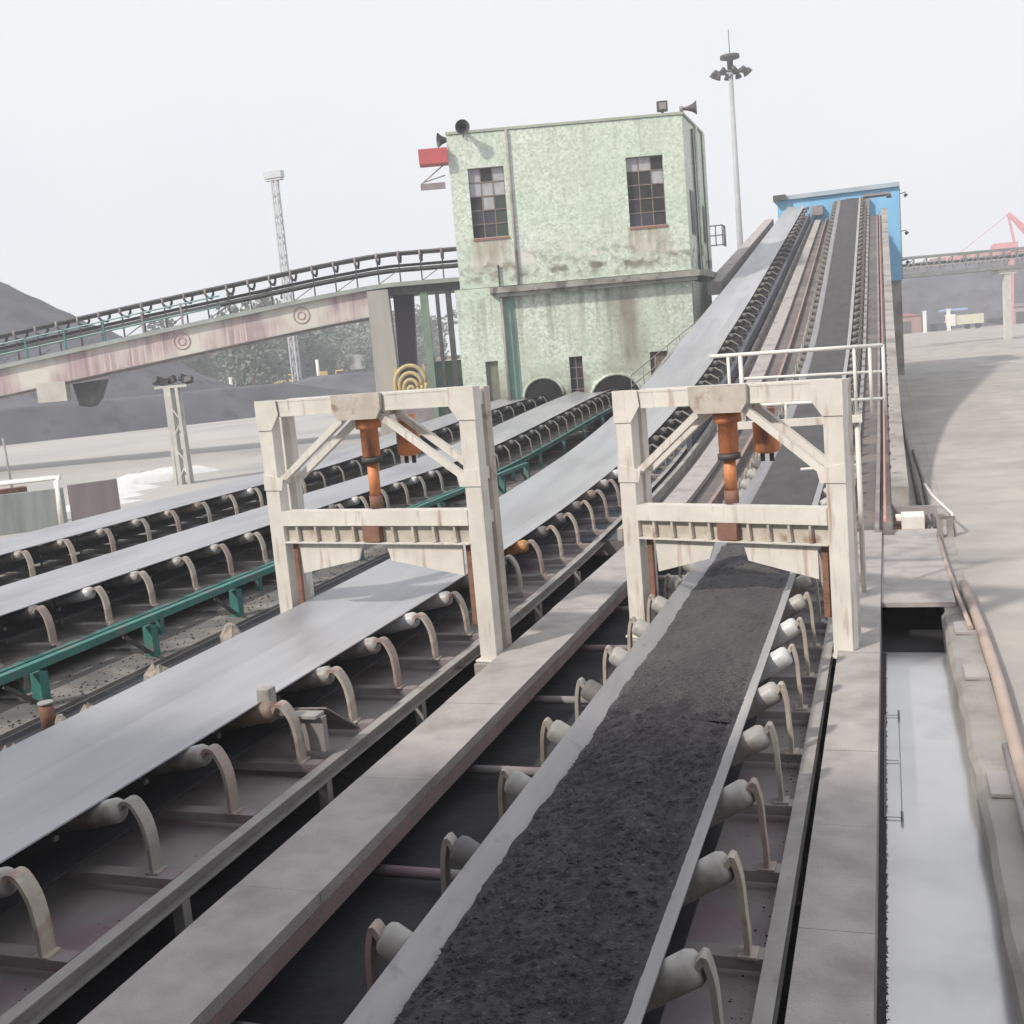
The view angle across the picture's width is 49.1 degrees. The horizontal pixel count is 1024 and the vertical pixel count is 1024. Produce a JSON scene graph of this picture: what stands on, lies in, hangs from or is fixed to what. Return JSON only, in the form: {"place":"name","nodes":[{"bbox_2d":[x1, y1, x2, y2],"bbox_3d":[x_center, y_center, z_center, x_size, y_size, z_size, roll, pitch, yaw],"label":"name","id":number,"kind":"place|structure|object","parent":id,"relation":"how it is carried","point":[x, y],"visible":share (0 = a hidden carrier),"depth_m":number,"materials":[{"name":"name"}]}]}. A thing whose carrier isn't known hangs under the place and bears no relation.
{"place":"outdoors","nodes":[
{"label":"outdoors","id":0,"kind":"place"},
{"bbox_2d":[0,474,120,535],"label":"wall","id":1,"kind":"structure","parent":0,"point":[22,510],"depth_m":35.04,"materials":[{"name":"white paint"}]},
{"bbox_2d":[0,247,462,435],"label":"conveyor bridge","id":2,"kind":"structure","parent":0,"point":[51,377],"depth_m":59.56,"materials":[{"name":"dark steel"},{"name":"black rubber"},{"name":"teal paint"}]},
{"bbox_2d":[0,431,594,739],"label":"pavement","id":3,"kind":"structure","parent":0,"point":[60,672],"depth_m":18.42,"materials":[{"name":"concrete"}]},
{"bbox_2d":[0,462,529,707],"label":"support frame","id":4,"kind":"object","parent":3,"relation":"on","point":[40,685],"visible":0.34,"depth_m":17.47,"materials":[{"name":"teal paint"}]},
{"bbox_2d":[0,395,546,585],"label":"belt conveyor","id":5,"kind":"object","parent":3,"relation":"on","point":[24,556],"visible":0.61,"depth_m":29.17,"materials":[{"name":"grey rubber"}]},
{"bbox_2d":[1,465,548,727],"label":"coal grit","id":6,"kind":"object","parent":3,"relation":"on","point":[192,637],"visible":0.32,"depth_m":17.44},
{"bbox_2d":[0,388,617,693],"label":"belt conveyor","id":7,"kind":"object","parent":3,"relation":"on","point":[45,614],"visible":0.79,"depth_m":21.75,"materials":[{"name":"grey rubber"}]},
{"bbox_2d":[400,453,419,463],"bbox_3d":[-3.510,-2.038,38.618,0.730,2.167,0.887,-5,8,2],"label":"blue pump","id":8,"kind":"object","parent":3,"relation":"on","point":[410,458],"depth_m":38.38,"materials":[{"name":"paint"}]},
{"bbox_2d":[334,354,364,369],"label":"shed","id":9,"kind":"structure","parent":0,"point":[357,364],"depth_m":230.65,"materials":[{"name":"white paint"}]},
{"bbox_2d":[0,555,836,1023],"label":"coal floor","id":10,"kind":"structure","parent":0,"point":[318,977],"depth_m":9.66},
{"bbox_2d":[0,554,390,750],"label":"channel floor","id":11,"kind":"structure","parent":10,"relation":"on","point":[24,734],"depth_m":17.07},
{"bbox_2d":[37,699,54,730],"bbox_3d":[-5.956,2.611,14.356,0.193,0.370,0.193,-2,9,19],"label":"capped pipe","id":12,"kind":"object","parent":11,"relation":"on","point":[46,712],"visible":0.87,"depth_m":14.29,"materials":[{"name":"metal"}]},
{"bbox_2d":[54,714,66,724],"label":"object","id":13,"kind":"object","parent":11,"relation":"on","point":[59,718],"visible":0.54,"depth_m":14.32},
{"bbox_2d":[144,662,168,680],"bbox_3d":[-4.978,2.296,15.855,0.400,0.368,0.438,-12,11,-41],"label":"stone","id":14,"kind":"object","parent":11,"relation":"on","point":[152,670],"visible":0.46,"depth_m":15.77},
{"bbox_2d":[220,622,241,642],"bbox_3d":[-4.478,1.952,17.870,0.365,0.383,0.491,-8,9,-19],"label":"stone","id":15,"kind":"object","parent":11,"relation":"on","point":[230,630],"visible":0.59,"depth_m":17.77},
{"bbox_2d":[0,204,814,1023],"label":"belt conveyor","id":16,"kind":"object","parent":10,"relation":"on","point":[126,806],"visible":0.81,"depth_m":11.11,"materials":[{"name":"grey rubber"}]},
{"bbox_2d":[256,686,359,751],"bbox_3d":[-2.036,2.009,11.250,0.740,0.670,0.670,-2,9,19],"label":"guard plate","id":17,"kind":"object","parent":16,"relation":"attached to","point":[317,723],"visible":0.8,"depth_m":11.06,"materials":[{"name":"grey paint"}]},
{"bbox_2d":[207,556,684,1023],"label":"walkway beam","id":18,"kind":"structure","parent":10,"relation":"on","point":[245,995],"depth_m":9.21,"materials":[{"name":"metal"}]},
{"bbox_2d":[77,542,656,1023],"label":"walkway","id":19,"kind":"structure","parent":18,"relation":"on","point":[211,962],"depth_m":8.86,"materials":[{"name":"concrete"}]},
{"bbox_2d":[474,638,637,674],"bbox_3d":[0.608,1.938,14.773,7.780,0.445,2.040,-2,9,19],"label":"foundation","id":20,"kind":"object","parent":10,"relation":"on","point":[479,667],"visible":0.02,"depth_m":14.04,"materials":[{"name":"concrete"}]},
{"bbox_2d":[254,385,511,662],"bbox_3d":[-1.643,0.122,14.962,3.526,3.460,0.909,0,9,29],"label":"gantry","id":21,"kind":"object","parent":20,"relation":"on","point":[306,543],"visible":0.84,"depth_m":14.44,"materials":[{"name":"beige paint"}]},
{"bbox_2d":[611,378,861,658],"bbox_3d":[2.817,0.020,13.814,3.088,3.220,0.819,1,10,38],"label":"gantry","id":22,"kind":"object","parent":20,"relation":"on","point":[791,538],"visible":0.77,"depth_m":13.38,"materials":[{"name":"beige paint"}]},
{"bbox_2d":[344,196,868,1023],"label":"belt conveyor","id":23,"kind":"object","parent":10,"relation":"on","point":[736,886],"visible":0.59,"depth_m":8.09,"materials":[{"name":"rubber"}]},
{"bbox_2d":[19,556,817,1018],"bbox_3d":[0.859,2.100,12.633,4.957,0.009,16.494,-2,9,19],"label":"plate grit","id":24,"kind":"object","parent":23,"relation":"on","point":[747,836],"visible":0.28,"depth_m":8.62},
{"bbox_2d":[393,691,743,1023],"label":"coal load","id":25,"kind":"object","parent":23,"relation":"on","point":[561,920],"visible":0.99,"depth_m":6.75},
{"bbox_2d":[604,198,858,722],"bbox_3d":[11.563,-9.197,40.965,1.199,11.022,68.500,-2,9,19],"label":"coal load","id":26,"kind":"object","parent":23,"relation":"on","point":[712,641],"visible":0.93,"depth_m":13.35},
{"bbox_2d":[0,359,882,739],"bbox_3d":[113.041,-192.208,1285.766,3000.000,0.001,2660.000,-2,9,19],"label":"ground","id":27,"kind":"structure","parent":0,"point":[230,449],"depth_m":66.11,"materials":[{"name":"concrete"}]},
{"bbox_2d":[2,438,12,486],"bbox_3d":[-22.169,-2.065,49.241,0.199,2.404,0.099,-2,9,19],"label":"pole","id":28,"kind":"object","parent":27,"relation":"on","point":[6,459],"visible":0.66,"depth_m":49.19,"materials":[{"name":"metal"}]},
{"bbox_2d":[66,498,140,511],"bbox_3d":[-14.976,-0.359,40.461,3.306,0.308,0.995,-10,10,-32],"label":"plastic sheet","id":29,"kind":"object","parent":27,"relation":"on","point":[123,501],"visible":0.15,"depth_m":40.70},
{"bbox_2d":[0,282,235,408],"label":"coal pile","id":30,"kind":"object","parent":27,"relation":"on","point":[19,310],"visible":0.36,"depth_m":122.53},
{"bbox_2d":[118,490,143,497],"bbox_3d":[-15.342,-0.663,42.696,2.495,0.330,0.963,-10,10,-32],"label":"plastic sheet","id":31,"kind":"object","parent":27,"relation":"on","point":[124,494],"visible":0.26,"depth_m":42.83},
{"bbox_2d":[117,483,160,491],"bbox_3d":[-15.888,-0.965,44.921,3.636,0.383,1.290,-10,10,-32],"label":"plastic sheet","id":32,"kind":"object","parent":27,"relation":"on","point":[130,487],"visible":0.36,"depth_m":45.05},
{"bbox_2d":[116,470,186,483],"bbox_3d":[-15.925,-1.494,48.085,4.694,0.526,1.168,-10,10,-32],"label":"plastic sheet","id":33,"kind":"object","parent":27,"relation":"on","point":[147,477],"visible":0.75,"depth_m":47.92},
{"bbox_2d":[152,373,193,484],"bbox_3d":[-13.674,-3.387,45.936,1.724,4.514,0.794,-5,8,-1],"label":"floodlight mast","id":34,"kind":"object","parent":27,"relation":"on","point":[178,467],"visible":1,"depth_m":45.69,"materials":[{"name":"metal"}]},
{"bbox_2d":[146,316,205,373],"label":"tree","id":35,"kind":"object","parent":27,"relation":"on","point":[160,324],"visible":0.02,"depth_m":236.18,"materials":[{"name":"green plant"}]},
{"bbox_2d":[0,383,360,445],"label":"coal pile","id":36,"kind":"object","parent":27,"relation":"on","point":[29,424],"visible":0.71,"depth_m":102.28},
{"bbox_2d":[156,465,218,473],"bbox_3d":[-15.319,-1.842,50.244,4.491,0.490,0.978,-10,10,-32],"label":"plastic sheet","id":37,"kind":"object","parent":27,"relation":"on","point":[197,469],"visible":0.45,"depth_m":50.62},
{"bbox_2d":[178,356,198,364],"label":"tree","id":38,"kind":"object","parent":27,"relation":"on","point":[186,360],"visible":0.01,"depth_m":224.75,"materials":[{"name":"green plant"}]},
{"bbox_2d":[185,352,240,382],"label":"tree","id":39,"kind":"object","parent":27,"relation":"on","point":[208,372],"visible":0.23,"depth_m":234.28,"materials":[{"name":"green plant"}]},
{"bbox_2d":[186,350,267,385],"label":"tree","id":40,"kind":"object","parent":27,"relation":"on","point":[224,358],"visible":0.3,"depth_m":227.00,"materials":[{"name":"green plant"}]},
{"bbox_2d":[215,287,291,384],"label":"tree","id":41,"kind":"object","parent":27,"relation":"on","point":[254,360],"visible":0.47,"depth_m":167.68,"materials":[{"name":"green plant"}]},
{"bbox_2d":[210,310,333,379],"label":"tree","id":42,"kind":"object","parent":27,"relation":"on","point":[301,338],"visible":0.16,"depth_m":227.31,"materials":[{"name":"green plant"}]},
{"bbox_2d":[263,170,301,381],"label":"floodlight mast","id":43,"kind":"object","parent":27,"relation":"on","point":[273,176],"visible":0.76,"depth_m":150.28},
{"bbox_2d":[261,332,335,378],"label":"tree","id":44,"kind":"object","parent":27,"relation":"on","point":[316,355],"visible":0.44,"depth_m":229.90,"materials":[{"name":"green plant"}]},
{"bbox_2d":[277,341,335,378],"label":"tree","id":45,"kind":"object","parent":27,"relation":"on","point":[310,367],"visible":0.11,"depth_m":239.17,"materials":[{"name":"green plant"}]},
{"bbox_2d":[308,330,373,376],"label":"tree","id":46,"kind":"object","parent":27,"relation":"on","point":[343,352],"visible":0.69,"depth_m":230.48,"materials":[{"name":"green plant"}]},
{"bbox_2d":[309,327,372,372],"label":"tree","id":47,"kind":"object","parent":27,"relation":"on","point":[352,336],"visible":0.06,"depth_m":245.39,"materials":[{"name":"green plant"}]},
{"bbox_2d":[310,328,372,376],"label":"tree","id":48,"kind":"object","parent":27,"relation":"on","point":[328,333],"visible":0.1,"depth_m":241.41,"materials":[{"name":"green plant"}]},
{"bbox_2d":[313,324,373,374],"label":"tree","id":49,"kind":"object","parent":27,"relation":"on","point":[346,334],"visible":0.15,"depth_m":240.34,"materials":[{"name":"green plant"}]},
{"bbox_2d":[287,366,427,392],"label":"coal pile","id":50,"kind":"object","parent":27,"relation":"on","point":[362,382],"visible":0.1,"depth_m":143.53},
{"bbox_2d":[347,339,373,372],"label":"tree","id":51,"kind":"object","parent":27,"relation":"on","point":[360,351],"visible":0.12,"depth_m":244.17,"materials":[{"name":"green plant"}]},
{"bbox_2d":[342,323,417,371],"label":"tree","id":52,"kind":"object","parent":27,"relation":"on","point":[370,335],"visible":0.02,"depth_m":260.33,"materials":[{"name":"green plant"}]},
{"bbox_2d":[343,311,436,328],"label":"tree","id":53,"kind":"object","parent":27,"relation":"on","point":[365,322],"visible":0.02,"depth_m":285.32,"materials":[{"name":"green plant"}]},
{"bbox_2d":[360,319,438,346],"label":"tree","id":54,"kind":"object","parent":27,"relation":"on","point":[435,335],"visible":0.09,"depth_m":272.64,"materials":[{"name":"green plant"}]},
{"bbox_2d":[362,313,448,366],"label":"tree","id":55,"kind":"object","parent":27,"relation":"on","point":[433,325],"visible":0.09,"depth_m":270.13,"materials":[{"name":"green plant"}]},
{"bbox_2d":[393,363,432,422],"bbox_3d":[-4.755,-5.086,53.749,1.800,4.061,0.297,-5,8,0],"label":"hose reel","id":56,"kind":"object","parent":27,"relation":"on","point":[422,415],"visible":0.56,"depth_m":53.49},
{"bbox_2d":[395,335,446,366],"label":"tree","id":57,"kind":"object","parent":27,"relation":"on","point":[420,349],"visible":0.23,"depth_m":246.49,"materials":[{"name":"green plant"}]},
{"bbox_2d":[394,304,457,365],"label":"tree","id":58,"kind":"object","parent":27,"relation":"on","point":[444,324],"visible":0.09,"depth_m":282.50,"materials":[{"name":"green plant"}]},
{"bbox_2d":[445,111,726,431],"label":"tile building","id":59,"kind":"structure","parent":27,"relation":"on","point":[584,254],"depth_m":52.98,"materials":[{"name":"paint"}]},
{"bbox_2d":[418,147,448,167],"bbox_3d":[-3.671,-16.573,52.368,1.330,0.680,0.950,-5,8,0],"label":"sign box","id":60,"kind":"object","parent":59,"relation":"attached to","point":[432,157],"visible":0.93,"depth_m":51.91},
{"bbox_2d":[420,164,445,190],"bbox_3d":[-3.699,-15.655,52.348,1.214,1.120,0.150,-5,8,0],"label":"lamp bracket","id":61,"kind":"object","parent":60,"relation":"attached to","point":[433,186],"visible":1,"depth_m":52.34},
{"bbox_2d":[436,133,446,147],"bbox_3d":[-3.064,-17.359,52.280,0.800,0.690,0.680,-7,9,-15],"label":"loudspeaker","id":62,"kind":"object","parent":59,"relation":"attached to","point":[440,140],"visible":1,"depth_m":52.15,"materials":[{"name":"metal"}]},
{"bbox_2d":[455,119,469,137],"bbox_3d":[-2.279,-17.701,51.722,0.680,0.690,0.800,-5,8,0],"label":"loudspeaker","id":63,"kind":"object","parent":59,"relation":"attached to","point":[462,126],"visible":1,"depth_m":51.44,"materials":[{"name":"metal"}]},
{"bbox_2d":[468,166,508,238],"bbox_3d":[-1.104,-14.566,52.785,1.730,3.250,0.068,-5,8,0],"label":"window","id":64,"kind":"structure","parent":59,"relation":"in","point":[486,185],"depth_m":52.78,"materials":[{"name":"grey glass"}]},
{"bbox_2d":[485,361,500,401],"bbox_3d":[-0.892,-6.093,53.963,0.600,2.320,0.050,-5,8,0],"label":"door","id":65,"kind":"structure","parent":59,"relation":"in","point":[492,373],"depth_m":53.89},
{"bbox_2d":[569,356,584,392],"bbox_3d":[3.145,-6.472,54.207,0.700,2.150,0.068,-5,8,0],"label":"window","id":66,"kind":"structure","parent":59,"relation":"in","point":[575,363],"depth_m":54.17,"materials":[{"name":"grey glass"}]},
{"bbox_2d":[625,155,666,226],"bbox_3d":[6.309,-15.105,52.801,1.800,3.230,0.068,-5,8,0],"label":"window","id":67,"kind":"structure","parent":59,"relation":"in","point":[645,179],"depth_m":52.80,"materials":[{"name":"grey glass"}]},
{"bbox_2d":[650,351,666,374],"bbox_3d":[7.111,-7.117,54.165,0.900,1.350,0.068,-5,8,0],"label":"window","id":68,"kind":"structure","parent":59,"relation":"in","point":[660,356],"depth_m":54.12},
{"bbox_2d":[656,100,667,112],"bbox_3d":[7.006,-18.858,52.241,0.480,0.580,0.255,-5,8,0],"label":"floodlight","id":69,"kind":"object","parent":59,"relation":"on","point":[662,106],"visible":1,"depth_m":52.12,"materials":[{"name":"metal"}]},
{"bbox_2d":[631,320,697,389],"bbox_3d":[7.318,-7.260,52.509,3.639,3.619,0.049,-5,8,0],"label":"handrail","id":70,"kind":"object","parent":59,"relation":"attached to","point":[655,358],"visible":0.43,"depth_m":52.51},
{"bbox_2d":[679,100,696,113],"bbox_3d":[8.268,-18.957,52.616,0.800,0.690,0.680,-4,8,10],"label":"loudspeaker","id":71,"kind":"object","parent":59,"relation":"on","point":[692,107],"visible":0.92,"depth_m":52.48,"materials":[{"name":"metal"}]},
{"bbox_2d":[689,189,695,235],"bbox_3d":[8.718,-14.448,54.089,0.080,2.100,1.100,-2,9,19],"label":"window","id":72,"kind":"structure","parent":59,"relation":"in","point":[692,208],"depth_m":53.93,"materials":[{"name":"grey glass"}]},
{"bbox_2d":[702,205,705,243],"bbox_3d":[9.759,-14.682,57.174,0.080,1.900,1.200,-2,9,19],"label":"window","id":73,"kind":"structure","parent":59,"relation":"in","point":[703,211],"depth_m":57.21,"materials":[{"name":"grey glass"}]},
{"bbox_2d":[544,208,908,555],"bbox_3d":[10.768,-8.764,45.369,8.800,11.035,53.508,-2,9,19],"label":"gallery","id":74,"kind":"object","parent":27,"relation":"on","point":[694,473],"visible":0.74,"depth_m":38.66,"materials":[{"name":"concrete"},{"name":"dark rubber"},{"name":"steel"}]},
{"bbox_2d":[709,29,751,248],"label":"mast lamp","id":75,"kind":"object","parent":27,"relation":"on","point":[732,69],"visible":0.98,"depth_m":109.50,"materials":[{"name":"metal"}]},
{"bbox_2d":[875,580,881,1023],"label":"walkway support","id":76,"kind":"object","parent":27,"relation":"on","point":[876,962],"visible":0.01,"depth_m":8.62,"materials":[{"name":"metal"}]},
{"bbox_2d":[785,530,881,1023],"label":"walkway","id":77,"kind":"structure","parent":76,"relation":"on","point":[833,976],"depth_m":8.00,"materials":[{"name":"concrete"}]},
{"bbox_2d":[709,343,886,591],"bbox_3d":[4.025,-0.555,15.587,2.322,3.438,0.170,-2,9,19],"label":"railing","id":78,"kind":"object","parent":77,"relation":"on","point":[856,420],"visible":0.84,"depth_m":15.35,"materials":[{"name":"metal"}]},
{"bbox_2d":[882,607,944,651],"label":"channel floor","id":79,"kind":"structure","parent":27,"relation":"on","point":[911,629],"depth_m":15.44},
{"bbox_2d":[882,505,936,529],"bbox_3d":[7.450,0.317,20.922,0.995,0.620,1.610,-2,9,19],"label":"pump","id":80,"kind":"object","parent":79,"relation":"on","point":[930,511],"visible":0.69,"depth_m":21.47,"materials":[{"name":"metal"}]},
{"bbox_2d":[895,511,924,528],"bbox_3d":[7.377,0.154,20.763,0.500,0.240,0.580,-2,9,19],"label":"electric motor","id":81,"kind":"object","parent":80,"relation":"on","point":[912,519],"visible":0.97,"depth_m":20.50,"materials":[{"name":"white paint"}]},
{"bbox_2d":[901,253,1023,330],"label":"coal pile","id":82,"kind":"object","parent":27,"relation":"on","point":[977,292],"visible":0.19,"depth_m":250.24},
{"bbox_2d":[902,247,1023,339],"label":"conveyor bridge","id":83,"kind":"structure","parent":27,"relation":"on","point":[1005,271],"depth_m":129.92,"materials":[{"name":"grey metal"}]},
{"bbox_2d":[928,505,1023,1023],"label":"channel wall","id":84,"kind":"structure","parent":27,"relation":"on","point":[985,740],"depth_m":9.54,"materials":[{"name":"concrete"}]},
{"bbox_2d":[881,528,955,606],"bbox_3d":[6.286,0.790,17.541,0.935,0.065,5.500,-2,9,19],"label":"channel cover","id":85,"kind":"object","parent":84,"relation":"on","point":[914,572],"visible":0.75,"depth_m":16.73,"materials":[{"name":"concrete"}]},
{"bbox_2d":[912,449,928,504],"bbox_3d":[9.941,-0.933,27.294,0.114,0.079,10.401,-2,9,18],"label":"pipe","id":86,"kind":"object","parent":84,"relation":"on","point":[922,480],"visible":0.79,"depth_m":26.20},
{"bbox_2d":[936,534,972,629],"bbox_3d":[6.439,0.904,16.441,0.084,0.059,6.102,-2,9,18],"label":"conduit","id":87,"kind":"object","parent":84,"relation":"on","point":[960,602],"visible":1,"depth_m":15.53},
{"bbox_2d":[959,579,1023,803],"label":"pipe","id":88,"kind":"object","parent":84,"relation":"on","point":[1011,731],"visible":0.99,"depth_m":11.07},
{"bbox_2d":[1001,742,1023,834],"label":"conduit","id":89,"kind":"object","parent":84,"relation":"on","point":[1013,781],"visible":0.81,"depth_m":8.97,"materials":[{"name":"metal"}]},
{"bbox_2d":[0,0,1023,355],"label":"sky","id":90,"kind":"structure","parent":0,"point":[138,138],"materials":[{"name":"white"}]},
{"bbox_2d":[773,182,909,375],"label":"head house","id":91,"kind":"structure","parent":0,"point":[877,197],"depth_m":72.49,"materials":[{"name":"blue metal"}]},
{"bbox_2d":[882,652,1019,1023],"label":"water","id":92,"kind":"structure","parent":0,"point":[946,961],"depth_m":8.56,"materials":[{"name":"liquid"}]},
{"bbox_2d":[877,653,889,1023],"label":"coal crust","id":93,"kind":"object","parent":92,"relation":"on","point":[882,993],"visible":1,"depth_m":8.57},
{"bbox_2d":[884,710,903,819],"bbox_3d":[3.652,2.372,10.735,0.156,0.100,2.623,-2,9,19],"label":"wire frame","id":94,"kind":"object","parent":92,"relation":"on","point":[902,814],"visible":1,"depth_m":10.36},
{"bbox_2d":[898,323,1023,746],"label":"yard","id":95,"kind":"structure","parent":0,"point":[961,391],"depth_m":30.57,"materials":[{"name":"concrete"}]},
{"bbox_2d":[900,403,921,504],"bbox_3d":[12.608,-2.421,35.868,0.118,0.109,28.200,-2,9,19],"label":"pipe","id":96,"kind":"object","parent":95,"relation":"on","point":[916,488],"visible":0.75,"depth_m":28.30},
{"bbox_2d":[903,313,920,333],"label":"shed","id":97,"kind":"structure","parent":95,"relation":"on","point":[911,323],"depth_m":234.42,"materials":[{"name":"metal"}]},
{"bbox_2d":[903,321,911,333],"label":"door","id":98,"kind":"structure","parent":97,"relation":"in","point":[906,325],"depth_m":234.85,"materials":[{"name":"metal"}]},
{"bbox_2d":[922,311,926,332],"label":"gate pillar","id":99,"kind":"structure","parent":95,"relation":"on","point":[924,323],"depth_m":226.21,"materials":[{"name":"white paint"}]},
{"bbox_2d":[927,322,945,331],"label":"fence","id":100,"kind":"object","parent":95,"relation":"on","point":[940,326],"visible":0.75,"depth_m":228.44,"materials":[{"name":"stone"}]},
{"bbox_2d":[924,483,956,534],"bbox_3d":[7.912,-0.082,20.912,0.178,0.539,2.905,-3,8,11],"label":"handrail","id":101,"kind":"object","parent":95,"relation":"on","point":[942,505],"visible":1,"depth_m":20.02,"materials":[{"name":"metal"}]},
{"bbox_2d":[936,516,954,537],"bbox_3d":[7.555,0.247,19.493,0.390,0.390,0.157,-7,8,-12],"label":"post","id":102,"kind":"object","parent":95,"relation":"on","point":[939,522],"visible":0.93,"depth_m":19.44,"materials":[{"name":"concrete"}]},
{"bbox_2d":[946,308,950,330],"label":"gate pillar","id":103,"kind":"structure","parent":95,"relation":"on","point":[948,320],"depth_m":224.79,"materials":[{"name":"white paint"}]},
{"bbox_2d":[938,307,983,329],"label":"truck","id":104,"kind":"object","parent":95,"relation":"on","point":[967,320],"visible":0.83,"depth_m":228.30,"materials":[{"name":"white paint"}]},
{"bbox_2d":[945,212,1023,324],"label":"harbour crane","id":105,"kind":"object","parent":95,"relation":"on","point":[1018,223],"visible":0.66,"depth_m":225.84,"materials":[{"name":"red metal"}]},
{"bbox_2d":[1014,303,1023,323],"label":"shed","id":106,"kind":"structure","parent":95,"relation":"on","point":[1018,313],"depth_m":236.83,"materials":[{"name":"grey paint"}]},
{"bbox_2d":[1016,311,1023,323],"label":"door","id":107,"kind":"structure","parent":106,"relation":"in","point":[1019,315],"depth_m":236.86,"materials":[{"name":"metal"}]},
{"bbox_2d":[928,241,1023,260],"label":"cargo ship","id":108,"kind":"object","parent":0,"point":[1003,245],"visible":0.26,"depth_m":298.93,"materials":[{"name":"red metal"}]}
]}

